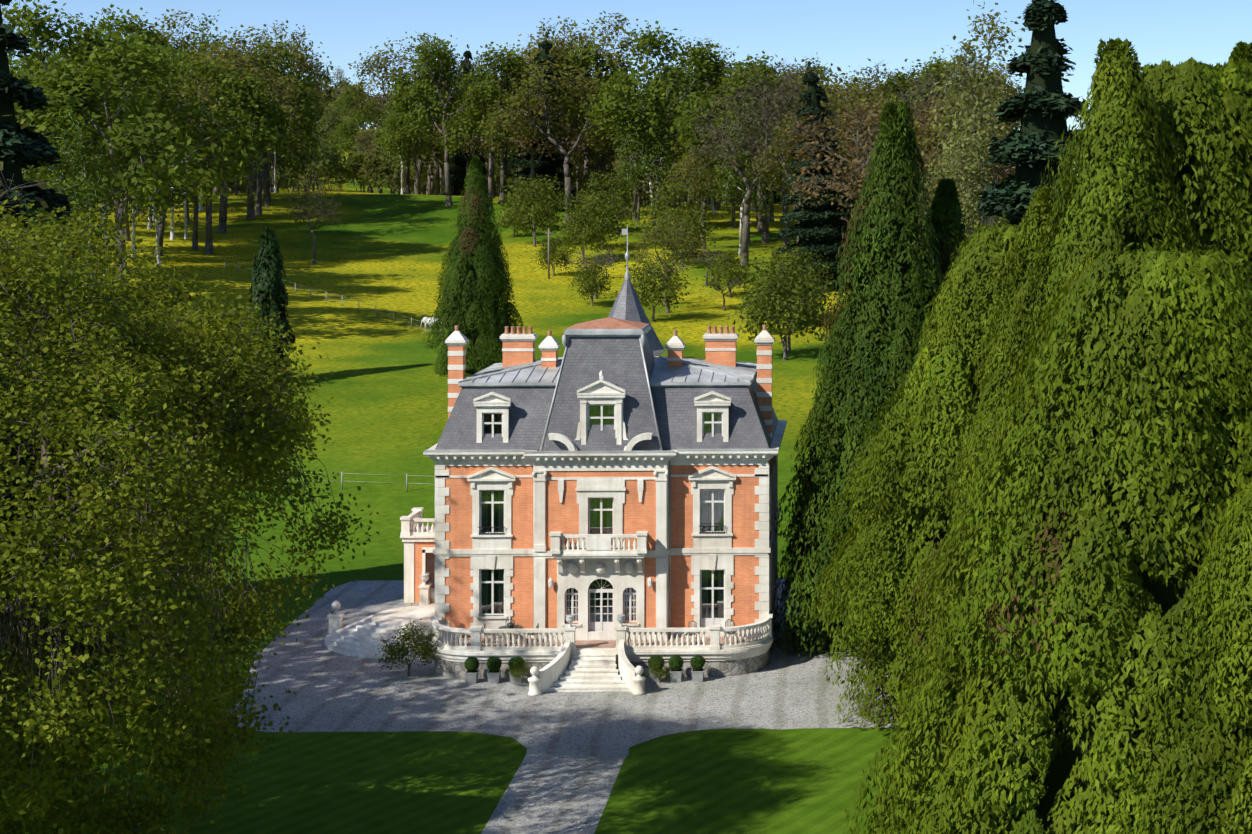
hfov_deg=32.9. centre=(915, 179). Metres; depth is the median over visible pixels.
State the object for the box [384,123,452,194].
tree
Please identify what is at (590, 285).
tree
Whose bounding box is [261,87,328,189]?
tree
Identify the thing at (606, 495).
chateau
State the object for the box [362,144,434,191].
tree
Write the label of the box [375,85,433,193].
tree
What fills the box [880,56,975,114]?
tree
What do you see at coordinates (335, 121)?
tree
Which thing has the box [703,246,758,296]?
tree
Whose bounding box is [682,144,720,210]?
tree
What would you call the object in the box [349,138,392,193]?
tree
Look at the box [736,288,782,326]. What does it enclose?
tree
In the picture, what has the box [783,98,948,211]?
tree
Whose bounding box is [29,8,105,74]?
tree
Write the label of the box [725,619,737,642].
terrace chair
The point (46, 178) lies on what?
tree
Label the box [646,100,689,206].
tree
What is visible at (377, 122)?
tree
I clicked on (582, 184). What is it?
tree
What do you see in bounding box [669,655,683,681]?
planter box ball
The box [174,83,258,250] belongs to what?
tree
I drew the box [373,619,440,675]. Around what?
terrace shrub
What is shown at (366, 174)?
tree
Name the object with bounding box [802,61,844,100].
tree
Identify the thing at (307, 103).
tree
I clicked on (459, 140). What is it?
tree
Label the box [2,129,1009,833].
terrain
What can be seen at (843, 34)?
sky
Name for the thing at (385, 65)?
tree
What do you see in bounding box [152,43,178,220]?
tree
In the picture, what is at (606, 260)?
tree
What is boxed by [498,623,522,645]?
terrace table
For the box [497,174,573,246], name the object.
tree
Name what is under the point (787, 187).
tree
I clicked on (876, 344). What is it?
cypress tree
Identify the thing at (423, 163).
tree
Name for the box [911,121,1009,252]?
tree
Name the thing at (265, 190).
tree
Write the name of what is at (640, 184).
tree
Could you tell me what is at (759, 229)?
tree
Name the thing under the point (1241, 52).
thuja tree
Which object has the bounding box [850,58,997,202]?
tree
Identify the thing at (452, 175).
tree
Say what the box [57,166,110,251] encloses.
tree
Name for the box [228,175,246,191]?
tree
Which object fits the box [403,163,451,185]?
tree
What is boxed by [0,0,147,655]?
fir tree
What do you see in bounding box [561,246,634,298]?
tree
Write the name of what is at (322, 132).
tree
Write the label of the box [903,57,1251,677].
thuja tree
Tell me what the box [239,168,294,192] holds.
tree
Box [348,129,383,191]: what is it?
tree
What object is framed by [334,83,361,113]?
tree
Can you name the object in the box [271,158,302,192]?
tree
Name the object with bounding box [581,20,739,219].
tree
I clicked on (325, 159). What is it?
tree
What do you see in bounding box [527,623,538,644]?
terrace chair
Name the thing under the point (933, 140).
tree
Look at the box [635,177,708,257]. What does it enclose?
tree
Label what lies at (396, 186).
tree
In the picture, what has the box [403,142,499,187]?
tree
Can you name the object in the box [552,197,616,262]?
tree
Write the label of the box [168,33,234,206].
tree
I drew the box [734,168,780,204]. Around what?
tree
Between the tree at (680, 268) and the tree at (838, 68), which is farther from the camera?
the tree at (838, 68)
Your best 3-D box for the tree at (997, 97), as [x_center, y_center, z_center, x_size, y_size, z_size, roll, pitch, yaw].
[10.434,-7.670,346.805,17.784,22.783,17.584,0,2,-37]
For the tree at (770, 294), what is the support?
on the terrain
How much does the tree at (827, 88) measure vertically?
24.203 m
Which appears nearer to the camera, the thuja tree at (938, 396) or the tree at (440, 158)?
the thuja tree at (938, 396)
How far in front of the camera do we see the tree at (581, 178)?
404.42 m
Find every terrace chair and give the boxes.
[459,623,470,645]
[504,619,514,638]
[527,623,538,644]
[684,621,696,644]
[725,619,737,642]
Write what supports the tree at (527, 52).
on the terrain
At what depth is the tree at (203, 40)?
304.15 m
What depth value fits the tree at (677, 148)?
308.21 m
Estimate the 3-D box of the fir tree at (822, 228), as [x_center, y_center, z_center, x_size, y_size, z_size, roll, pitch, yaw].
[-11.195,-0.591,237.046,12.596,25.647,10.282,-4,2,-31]
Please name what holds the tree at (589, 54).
on the terrain
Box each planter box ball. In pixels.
[464,657,478,683]
[486,656,501,682]
[508,656,523,682]
[648,655,663,681]
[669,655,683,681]
[690,655,705,681]
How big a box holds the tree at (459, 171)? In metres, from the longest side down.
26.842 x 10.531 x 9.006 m
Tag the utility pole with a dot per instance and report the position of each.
(548, 253)
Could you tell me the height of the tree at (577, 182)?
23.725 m
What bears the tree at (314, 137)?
on the terrain
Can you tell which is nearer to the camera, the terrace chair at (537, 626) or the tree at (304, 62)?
the terrace chair at (537, 626)
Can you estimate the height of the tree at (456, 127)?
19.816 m
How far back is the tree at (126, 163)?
223.63 m
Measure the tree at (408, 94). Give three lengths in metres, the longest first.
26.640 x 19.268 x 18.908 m
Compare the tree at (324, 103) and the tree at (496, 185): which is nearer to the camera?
the tree at (496, 185)
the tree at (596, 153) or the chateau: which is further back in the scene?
the tree at (596, 153)
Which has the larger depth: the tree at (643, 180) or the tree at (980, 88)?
the tree at (643, 180)
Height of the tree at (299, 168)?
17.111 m
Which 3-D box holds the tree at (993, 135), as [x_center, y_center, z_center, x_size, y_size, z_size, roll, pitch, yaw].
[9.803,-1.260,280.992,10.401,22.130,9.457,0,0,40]
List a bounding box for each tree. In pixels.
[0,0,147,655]
[0,190,390,833]
[2,0,153,163]
[9,57,37,72]
[10,46,64,110]
[13,66,115,181]
[14,25,279,327]
[17,111,103,207]
[21,164,100,333]
[23,171,90,247]
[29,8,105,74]
[33,101,125,311]
[49,42,109,207]
[51,8,156,285]
[51,80,171,275]
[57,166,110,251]
[76,30,186,240]
[89,4,205,213]
[96,167,136,237]
[107,43,182,256]
[121,94,198,265]
[124,68,247,255]
[128,9,217,200]
[138,42,202,239]
[147,46,193,228]
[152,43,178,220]
[155,46,234,224]
[156,53,297,253]
[161,55,202,238]
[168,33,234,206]
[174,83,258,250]
[177,43,317,233]
[179,10,240,210]
[193,24,289,219]
[195,34,240,192]
[227,35,304,200]
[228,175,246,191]
[229,172,298,190]
[230,36,323,214]
[234,152,261,194]
[238,172,283,186]
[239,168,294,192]
[242,67,321,206]
[247,226,295,381]
[251,69,310,190]
[252,66,303,192]
[254,20,340,192]
[254,128,318,187]
[255,141,316,191]
[255,147,311,192]
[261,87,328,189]
[262,80,324,158]
[270,107,305,192]
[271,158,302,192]
[272,70,323,191]
[277,118,325,184]
[277,183,346,262]
[279,175,302,191]
[289,170,305,182]
[295,138,347,190]
[296,165,343,190]
[298,126,340,190]
[299,139,346,190]
[312,74,337,94]
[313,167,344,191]
[314,92,328,114]
[314,112,351,143]
[314,119,331,145]
[320,68,349,104]
[320,79,356,108]
[321,103,349,130]
[325,114,376,184]
[328,82,378,139]
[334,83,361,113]
[334,150,377,192]
[337,84,366,111]
[339,31,455,193]
[340,136,375,192]
[342,141,368,192]
[348,98,385,134]
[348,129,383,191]
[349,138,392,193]
[353,178,382,193]
[357,141,397,193]
[359,127,427,193]
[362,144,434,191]
[366,95,389,128]
[369,62,461,193]
[371,176,424,193]
[373,113,480,194]
[374,131,452,192]
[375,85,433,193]
[377,106,453,194]
[379,32,505,206]
[383,59,473,194]
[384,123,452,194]
[399,114,443,192]
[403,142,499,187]
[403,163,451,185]
[410,151,497,188]
[421,57,497,195]
[422,156,523,375]
[432,105,499,170]
[432,162,485,180]
[438,44,488,195]
[439,54,523,197]
[440,78,537,209]
[446,42,570,201]
[451,116,525,189]
[460,42,528,198]
[479,96,597,183]
[482,58,636,222]
[482,160,517,185]
[485,145,524,182]
[486,176,513,196]
[493,207,535,236]
[494,150,521,191]
[494,159,499,196]
[497,16,611,197]
[497,33,576,209]
[497,173,573,229]
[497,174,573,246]
[500,151,575,173]
[518,34,613,200]
[529,11,668,198]
[531,234,577,275]
[548,37,647,202]
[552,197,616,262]
[556,143,583,169]
[559,155,618,200]
[561,72,610,129]
[561,116,588,147]
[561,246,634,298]
[564,190,639,248]
[567,259,615,306]
[568,168,644,218]
[569,74,592,201]
[569,134,617,184]
[570,169,583,201]
[572,164,621,196]
[573,135,614,179]
[573,176,596,199]
[575,112,621,198]
[580,89,680,219]
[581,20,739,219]
[590,120,648,203]
[592,252,621,277]
[595,203,635,236]
[603,74,671,203]
[605,70,681,221]
[611,135,656,224]
[611,251,697,320]
[613,146,679,204]
[615,172,654,203]
[624,251,692,305]
[626,144,675,204]
[627,72,682,205]
[629,214,707,312]
[630,132,677,203]
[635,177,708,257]
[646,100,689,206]
[646,204,720,265]
[658,150,741,240]
[661,145,724,249]
[662,51,825,245]
[663,38,738,204]
[663,117,685,204]
[667,119,710,220]
[668,55,734,214]
[679,84,825,265]
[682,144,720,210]
[683,63,837,242]
[686,245,737,285]
[693,145,742,227]
[698,53,851,246]
[698,54,802,211]
[700,274,741,310]
[703,96,780,254]
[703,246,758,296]
[709,58,821,231]
[713,122,790,227]
[718,61,785,221]
[719,79,847,190]
[727,253,838,359]
[733,250,844,324]
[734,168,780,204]
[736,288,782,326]
[745,110,864,253]
[760,242,834,312]
[763,298,822,352]
[772,102,953,661]
[775,62,855,288]
[775,176,799,204]
[775,285,862,644]
[777,60,852,209]
[778,57,841,111]
[778,159,799,208]
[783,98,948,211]
[795,76,927,252]
[798,148,865,222]
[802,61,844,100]
[809,224,1025,738]
[819,66,891,216]
[822,299,846,337]
[828,76,885,204]
[833,71,869,205]
[838,248,1251,833]
[847,159,942,244]
[849,80,928,146]
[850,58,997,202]
[865,528,1061,833]
[871,51,990,121]
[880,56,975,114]
[902,187,1068,732]
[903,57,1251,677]
[908,92,1020,237]
[911,79,1016,194]
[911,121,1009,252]
[913,83,1018,224]
[919,177,970,315]
[920,80,1006,134]
[921,0,1021,225]
[924,64,1009,127]
[934,37,1198,685]
[943,70,1018,133]
[952,125,1010,225]
[961,154,1015,225]
[963,59,1024,151]
[973,0,1088,244]
[981,90,1003,225]
[990,75,1020,134]
[1106,482,1251,833]
[1195,249,1210,255]
[1227,41,1251,64]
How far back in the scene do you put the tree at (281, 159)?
429.66 m
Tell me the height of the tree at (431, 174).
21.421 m
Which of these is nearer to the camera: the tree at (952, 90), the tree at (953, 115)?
the tree at (953, 115)
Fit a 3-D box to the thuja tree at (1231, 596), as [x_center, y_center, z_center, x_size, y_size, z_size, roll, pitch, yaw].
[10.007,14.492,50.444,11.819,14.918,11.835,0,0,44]
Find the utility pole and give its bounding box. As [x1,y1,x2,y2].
[548,228,549,278]
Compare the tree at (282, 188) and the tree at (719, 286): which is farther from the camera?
the tree at (282, 188)
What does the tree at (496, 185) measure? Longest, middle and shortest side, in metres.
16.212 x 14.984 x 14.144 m
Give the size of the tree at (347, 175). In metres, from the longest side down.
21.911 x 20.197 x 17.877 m
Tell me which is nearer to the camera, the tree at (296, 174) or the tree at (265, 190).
the tree at (265, 190)
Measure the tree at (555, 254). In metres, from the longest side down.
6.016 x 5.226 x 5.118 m
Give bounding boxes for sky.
[1,0,1251,174]
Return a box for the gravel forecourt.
[225,578,914,833]
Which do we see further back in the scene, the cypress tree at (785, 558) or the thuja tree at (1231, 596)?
the cypress tree at (785, 558)
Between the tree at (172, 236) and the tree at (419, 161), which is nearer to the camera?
the tree at (172, 236)
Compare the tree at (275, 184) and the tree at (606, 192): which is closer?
the tree at (606, 192)
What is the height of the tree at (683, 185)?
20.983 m
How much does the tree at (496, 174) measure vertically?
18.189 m
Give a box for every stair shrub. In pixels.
[506,657,530,682]
[645,660,671,682]
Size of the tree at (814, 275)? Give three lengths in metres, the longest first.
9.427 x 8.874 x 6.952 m
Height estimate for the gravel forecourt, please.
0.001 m
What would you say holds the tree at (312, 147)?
on the terrain
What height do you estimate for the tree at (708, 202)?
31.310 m
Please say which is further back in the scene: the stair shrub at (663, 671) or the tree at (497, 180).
the tree at (497, 180)
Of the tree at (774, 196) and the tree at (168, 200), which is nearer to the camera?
the tree at (168, 200)
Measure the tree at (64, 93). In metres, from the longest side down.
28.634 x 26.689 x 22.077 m
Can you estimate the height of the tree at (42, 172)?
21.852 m
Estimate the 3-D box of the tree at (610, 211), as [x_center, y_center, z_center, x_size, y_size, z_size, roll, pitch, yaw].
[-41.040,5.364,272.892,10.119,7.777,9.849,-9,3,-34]
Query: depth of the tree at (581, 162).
337.62 m
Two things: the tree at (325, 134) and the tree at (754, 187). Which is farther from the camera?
the tree at (325, 134)
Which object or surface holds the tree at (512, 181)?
on the terrain
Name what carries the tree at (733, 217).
on the terrain
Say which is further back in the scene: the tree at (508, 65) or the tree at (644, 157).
the tree at (508, 65)
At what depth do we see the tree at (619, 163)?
300.59 m
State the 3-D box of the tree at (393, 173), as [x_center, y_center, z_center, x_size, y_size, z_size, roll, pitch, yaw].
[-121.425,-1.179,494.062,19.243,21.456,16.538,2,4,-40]
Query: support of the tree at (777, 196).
on the terrain
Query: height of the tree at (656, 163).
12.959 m
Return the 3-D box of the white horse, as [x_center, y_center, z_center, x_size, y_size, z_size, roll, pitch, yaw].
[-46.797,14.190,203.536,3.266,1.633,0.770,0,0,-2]
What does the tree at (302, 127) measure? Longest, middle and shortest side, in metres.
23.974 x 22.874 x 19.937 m
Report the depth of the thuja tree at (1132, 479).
51.58 m
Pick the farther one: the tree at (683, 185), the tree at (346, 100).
the tree at (346, 100)
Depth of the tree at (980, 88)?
338.79 m
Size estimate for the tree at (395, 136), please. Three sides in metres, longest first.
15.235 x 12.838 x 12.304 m
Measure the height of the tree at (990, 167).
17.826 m
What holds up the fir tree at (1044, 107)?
on the terrain
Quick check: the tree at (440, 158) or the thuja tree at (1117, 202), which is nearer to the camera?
the thuja tree at (1117, 202)
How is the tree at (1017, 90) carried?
on the terrain
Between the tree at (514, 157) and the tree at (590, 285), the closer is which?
the tree at (590, 285)
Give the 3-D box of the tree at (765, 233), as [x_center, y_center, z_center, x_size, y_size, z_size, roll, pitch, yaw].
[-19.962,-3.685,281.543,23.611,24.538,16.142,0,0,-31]
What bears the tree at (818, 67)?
on the terrain
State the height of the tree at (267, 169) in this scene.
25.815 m
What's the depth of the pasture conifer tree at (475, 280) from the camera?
176.11 m
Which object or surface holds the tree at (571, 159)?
on the terrain
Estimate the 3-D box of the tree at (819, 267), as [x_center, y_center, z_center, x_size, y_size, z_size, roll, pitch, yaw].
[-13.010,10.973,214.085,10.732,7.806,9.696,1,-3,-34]
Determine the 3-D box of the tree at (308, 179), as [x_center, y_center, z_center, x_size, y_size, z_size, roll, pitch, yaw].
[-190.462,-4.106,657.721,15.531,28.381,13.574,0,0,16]
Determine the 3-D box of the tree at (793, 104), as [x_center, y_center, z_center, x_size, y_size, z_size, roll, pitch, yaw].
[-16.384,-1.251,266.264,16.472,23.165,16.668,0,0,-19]
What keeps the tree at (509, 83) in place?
on the terrain
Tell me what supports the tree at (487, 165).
on the terrain
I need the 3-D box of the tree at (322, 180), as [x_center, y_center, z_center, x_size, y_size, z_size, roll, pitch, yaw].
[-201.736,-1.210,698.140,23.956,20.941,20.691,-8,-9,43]
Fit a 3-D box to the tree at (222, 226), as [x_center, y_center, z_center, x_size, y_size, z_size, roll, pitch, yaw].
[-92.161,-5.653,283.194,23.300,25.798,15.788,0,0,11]
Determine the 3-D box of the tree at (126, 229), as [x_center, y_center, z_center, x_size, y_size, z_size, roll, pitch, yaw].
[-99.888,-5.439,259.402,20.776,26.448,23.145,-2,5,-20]
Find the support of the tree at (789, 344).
on the terrain
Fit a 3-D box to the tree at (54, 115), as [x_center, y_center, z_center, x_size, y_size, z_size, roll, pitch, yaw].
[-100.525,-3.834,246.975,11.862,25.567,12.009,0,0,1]
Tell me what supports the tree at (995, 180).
on the terrain
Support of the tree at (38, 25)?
on the terrain
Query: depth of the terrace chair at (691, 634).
92.81 m
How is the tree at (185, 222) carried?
on the terrain
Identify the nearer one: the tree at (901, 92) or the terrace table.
the terrace table
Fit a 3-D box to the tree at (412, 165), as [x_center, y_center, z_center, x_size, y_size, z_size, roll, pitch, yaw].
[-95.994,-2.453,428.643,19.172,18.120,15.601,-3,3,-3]
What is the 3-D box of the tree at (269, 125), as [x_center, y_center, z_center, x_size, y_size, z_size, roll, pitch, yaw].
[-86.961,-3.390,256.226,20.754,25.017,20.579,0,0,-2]
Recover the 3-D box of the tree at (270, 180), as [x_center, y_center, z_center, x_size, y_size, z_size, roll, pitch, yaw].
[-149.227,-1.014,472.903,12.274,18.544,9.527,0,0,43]
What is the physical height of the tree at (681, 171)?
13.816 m
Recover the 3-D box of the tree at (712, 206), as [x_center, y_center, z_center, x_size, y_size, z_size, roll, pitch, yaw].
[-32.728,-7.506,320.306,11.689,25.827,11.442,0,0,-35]
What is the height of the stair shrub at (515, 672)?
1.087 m
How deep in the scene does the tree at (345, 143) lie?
773.66 m
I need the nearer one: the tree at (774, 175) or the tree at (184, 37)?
the tree at (774, 175)
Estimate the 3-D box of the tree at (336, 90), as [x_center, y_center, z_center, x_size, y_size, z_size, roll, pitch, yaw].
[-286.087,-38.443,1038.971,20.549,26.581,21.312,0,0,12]
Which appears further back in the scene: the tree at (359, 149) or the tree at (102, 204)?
the tree at (359, 149)
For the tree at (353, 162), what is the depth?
688.23 m
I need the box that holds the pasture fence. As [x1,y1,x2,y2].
[87,259,434,491]
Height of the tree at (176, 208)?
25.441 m
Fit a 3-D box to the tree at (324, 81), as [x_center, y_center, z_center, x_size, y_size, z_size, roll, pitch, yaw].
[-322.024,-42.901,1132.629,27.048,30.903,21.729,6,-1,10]
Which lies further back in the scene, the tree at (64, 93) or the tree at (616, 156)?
the tree at (616, 156)
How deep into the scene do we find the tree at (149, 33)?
295.76 m
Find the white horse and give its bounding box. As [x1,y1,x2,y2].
[420,317,441,332]
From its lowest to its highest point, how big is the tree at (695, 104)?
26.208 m
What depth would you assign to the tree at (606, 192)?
289.46 m
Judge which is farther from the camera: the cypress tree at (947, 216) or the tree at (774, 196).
the tree at (774, 196)
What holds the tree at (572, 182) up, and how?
on the terrain
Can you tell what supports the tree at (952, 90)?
on the terrain
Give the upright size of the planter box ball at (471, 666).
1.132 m
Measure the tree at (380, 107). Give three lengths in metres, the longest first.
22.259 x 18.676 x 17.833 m
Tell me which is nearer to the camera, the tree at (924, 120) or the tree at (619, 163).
the tree at (924, 120)
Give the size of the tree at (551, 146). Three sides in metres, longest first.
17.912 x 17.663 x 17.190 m
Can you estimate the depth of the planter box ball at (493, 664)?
90.69 m
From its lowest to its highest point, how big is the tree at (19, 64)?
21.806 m
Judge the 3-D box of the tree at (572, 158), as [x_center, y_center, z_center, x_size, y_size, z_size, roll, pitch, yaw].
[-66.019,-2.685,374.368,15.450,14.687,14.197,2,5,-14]
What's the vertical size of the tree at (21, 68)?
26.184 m
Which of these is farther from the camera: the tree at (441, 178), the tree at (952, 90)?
the tree at (441, 178)
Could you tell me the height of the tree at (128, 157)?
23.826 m
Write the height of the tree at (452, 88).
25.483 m
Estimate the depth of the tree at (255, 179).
377.75 m
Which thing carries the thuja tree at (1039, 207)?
on the terrain
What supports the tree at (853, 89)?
on the terrain
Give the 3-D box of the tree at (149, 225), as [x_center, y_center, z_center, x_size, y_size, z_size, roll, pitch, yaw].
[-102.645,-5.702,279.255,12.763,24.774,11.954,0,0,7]
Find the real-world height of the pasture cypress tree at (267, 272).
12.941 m
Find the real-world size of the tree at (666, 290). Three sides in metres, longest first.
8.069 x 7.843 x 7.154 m
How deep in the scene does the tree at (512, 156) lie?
364.27 m
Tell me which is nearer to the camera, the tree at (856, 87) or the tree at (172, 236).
the tree at (172, 236)
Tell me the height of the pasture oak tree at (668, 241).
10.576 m
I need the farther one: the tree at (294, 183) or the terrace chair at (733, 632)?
the tree at (294, 183)
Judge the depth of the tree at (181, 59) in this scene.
287.78 m
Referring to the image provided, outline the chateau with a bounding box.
[325,225,786,695]
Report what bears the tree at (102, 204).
on the terrain
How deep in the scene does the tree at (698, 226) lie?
255.01 m
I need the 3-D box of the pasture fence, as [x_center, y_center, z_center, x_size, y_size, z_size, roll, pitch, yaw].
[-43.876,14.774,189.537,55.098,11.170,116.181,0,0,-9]
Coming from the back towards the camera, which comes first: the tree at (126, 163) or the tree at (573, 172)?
the tree at (573, 172)
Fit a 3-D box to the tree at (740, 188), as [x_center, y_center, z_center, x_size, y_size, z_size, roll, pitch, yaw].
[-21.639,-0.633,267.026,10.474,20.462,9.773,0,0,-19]
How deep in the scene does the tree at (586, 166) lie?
332.20 m
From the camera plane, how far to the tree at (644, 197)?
386.43 m
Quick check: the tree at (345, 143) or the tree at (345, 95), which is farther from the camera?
the tree at (345, 95)
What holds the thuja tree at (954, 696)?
on the terrain
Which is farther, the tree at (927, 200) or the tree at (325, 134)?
the tree at (325, 134)
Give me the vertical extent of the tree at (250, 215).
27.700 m
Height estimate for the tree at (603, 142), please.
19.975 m
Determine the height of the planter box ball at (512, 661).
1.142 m
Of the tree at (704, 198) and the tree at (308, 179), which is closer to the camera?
the tree at (704, 198)
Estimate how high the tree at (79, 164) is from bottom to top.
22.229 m
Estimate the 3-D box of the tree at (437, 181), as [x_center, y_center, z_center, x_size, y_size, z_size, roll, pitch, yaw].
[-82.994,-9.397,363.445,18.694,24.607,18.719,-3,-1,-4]
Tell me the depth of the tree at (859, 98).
253.68 m
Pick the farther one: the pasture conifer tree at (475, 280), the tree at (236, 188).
the tree at (236, 188)
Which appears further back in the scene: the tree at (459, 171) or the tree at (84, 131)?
the tree at (459, 171)
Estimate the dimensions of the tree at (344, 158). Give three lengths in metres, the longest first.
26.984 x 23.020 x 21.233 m
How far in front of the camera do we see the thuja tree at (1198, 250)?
72.74 m
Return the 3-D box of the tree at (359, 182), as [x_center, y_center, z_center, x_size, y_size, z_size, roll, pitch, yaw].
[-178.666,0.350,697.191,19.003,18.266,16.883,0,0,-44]
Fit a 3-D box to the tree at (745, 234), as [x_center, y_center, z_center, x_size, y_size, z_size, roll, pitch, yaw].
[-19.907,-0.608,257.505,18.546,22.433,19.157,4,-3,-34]
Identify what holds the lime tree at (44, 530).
on the terrain
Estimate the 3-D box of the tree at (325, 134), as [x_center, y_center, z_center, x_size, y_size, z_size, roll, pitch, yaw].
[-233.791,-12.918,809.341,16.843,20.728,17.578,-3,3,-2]
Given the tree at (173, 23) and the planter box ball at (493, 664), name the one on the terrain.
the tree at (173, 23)
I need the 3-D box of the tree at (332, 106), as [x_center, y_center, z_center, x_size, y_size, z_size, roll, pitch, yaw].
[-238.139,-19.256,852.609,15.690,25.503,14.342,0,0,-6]
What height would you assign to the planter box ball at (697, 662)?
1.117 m
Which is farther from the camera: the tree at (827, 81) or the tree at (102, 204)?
the tree at (827, 81)
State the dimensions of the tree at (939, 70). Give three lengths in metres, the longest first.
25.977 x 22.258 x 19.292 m
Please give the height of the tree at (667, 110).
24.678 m
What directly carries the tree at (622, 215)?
on the terrain
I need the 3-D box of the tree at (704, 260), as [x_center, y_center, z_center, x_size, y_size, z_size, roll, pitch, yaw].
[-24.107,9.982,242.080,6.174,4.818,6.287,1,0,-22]
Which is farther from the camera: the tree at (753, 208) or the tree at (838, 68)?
the tree at (838, 68)
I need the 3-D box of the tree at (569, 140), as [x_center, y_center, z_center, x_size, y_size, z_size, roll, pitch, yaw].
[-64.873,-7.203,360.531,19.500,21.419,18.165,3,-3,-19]
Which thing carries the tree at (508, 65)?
on the terrain
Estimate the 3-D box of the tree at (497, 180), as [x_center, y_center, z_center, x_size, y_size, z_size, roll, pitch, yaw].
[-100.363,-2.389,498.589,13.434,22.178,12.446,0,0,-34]
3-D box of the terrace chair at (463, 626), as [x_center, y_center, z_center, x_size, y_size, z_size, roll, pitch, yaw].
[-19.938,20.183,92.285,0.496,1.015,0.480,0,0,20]
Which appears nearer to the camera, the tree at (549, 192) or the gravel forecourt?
the gravel forecourt
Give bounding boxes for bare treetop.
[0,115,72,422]
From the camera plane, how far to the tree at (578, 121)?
343.16 m
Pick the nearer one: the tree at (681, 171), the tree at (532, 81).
the tree at (681, 171)
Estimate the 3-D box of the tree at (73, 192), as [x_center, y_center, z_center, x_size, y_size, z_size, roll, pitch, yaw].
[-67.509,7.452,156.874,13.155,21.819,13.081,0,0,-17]
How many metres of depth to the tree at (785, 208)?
271.61 m
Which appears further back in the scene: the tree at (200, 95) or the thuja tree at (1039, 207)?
the tree at (200, 95)
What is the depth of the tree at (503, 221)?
284.98 m
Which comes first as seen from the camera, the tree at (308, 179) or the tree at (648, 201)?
the tree at (648, 201)
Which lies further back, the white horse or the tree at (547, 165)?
the tree at (547, 165)
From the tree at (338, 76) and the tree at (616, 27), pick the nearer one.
the tree at (616, 27)
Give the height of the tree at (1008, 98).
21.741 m
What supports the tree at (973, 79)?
on the terrain
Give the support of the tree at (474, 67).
on the terrain
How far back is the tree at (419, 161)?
355.88 m
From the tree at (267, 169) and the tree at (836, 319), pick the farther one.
the tree at (267, 169)
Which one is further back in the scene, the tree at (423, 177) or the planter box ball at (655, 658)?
the tree at (423, 177)
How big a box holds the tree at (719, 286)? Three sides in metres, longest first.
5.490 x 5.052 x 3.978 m
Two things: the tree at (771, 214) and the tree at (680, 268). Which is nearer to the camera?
the tree at (680, 268)
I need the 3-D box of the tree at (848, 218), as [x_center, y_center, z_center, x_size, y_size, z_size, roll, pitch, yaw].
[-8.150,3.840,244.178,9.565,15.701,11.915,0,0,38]
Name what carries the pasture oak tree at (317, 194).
on the terrain
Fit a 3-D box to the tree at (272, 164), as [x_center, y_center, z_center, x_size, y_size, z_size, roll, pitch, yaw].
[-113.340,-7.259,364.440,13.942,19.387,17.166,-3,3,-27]
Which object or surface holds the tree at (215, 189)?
on the terrain
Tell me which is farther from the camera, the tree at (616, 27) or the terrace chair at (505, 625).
the tree at (616, 27)
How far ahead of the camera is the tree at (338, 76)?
1017.86 m
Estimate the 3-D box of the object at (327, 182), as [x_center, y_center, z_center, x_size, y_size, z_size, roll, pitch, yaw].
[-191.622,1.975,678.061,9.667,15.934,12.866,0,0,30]

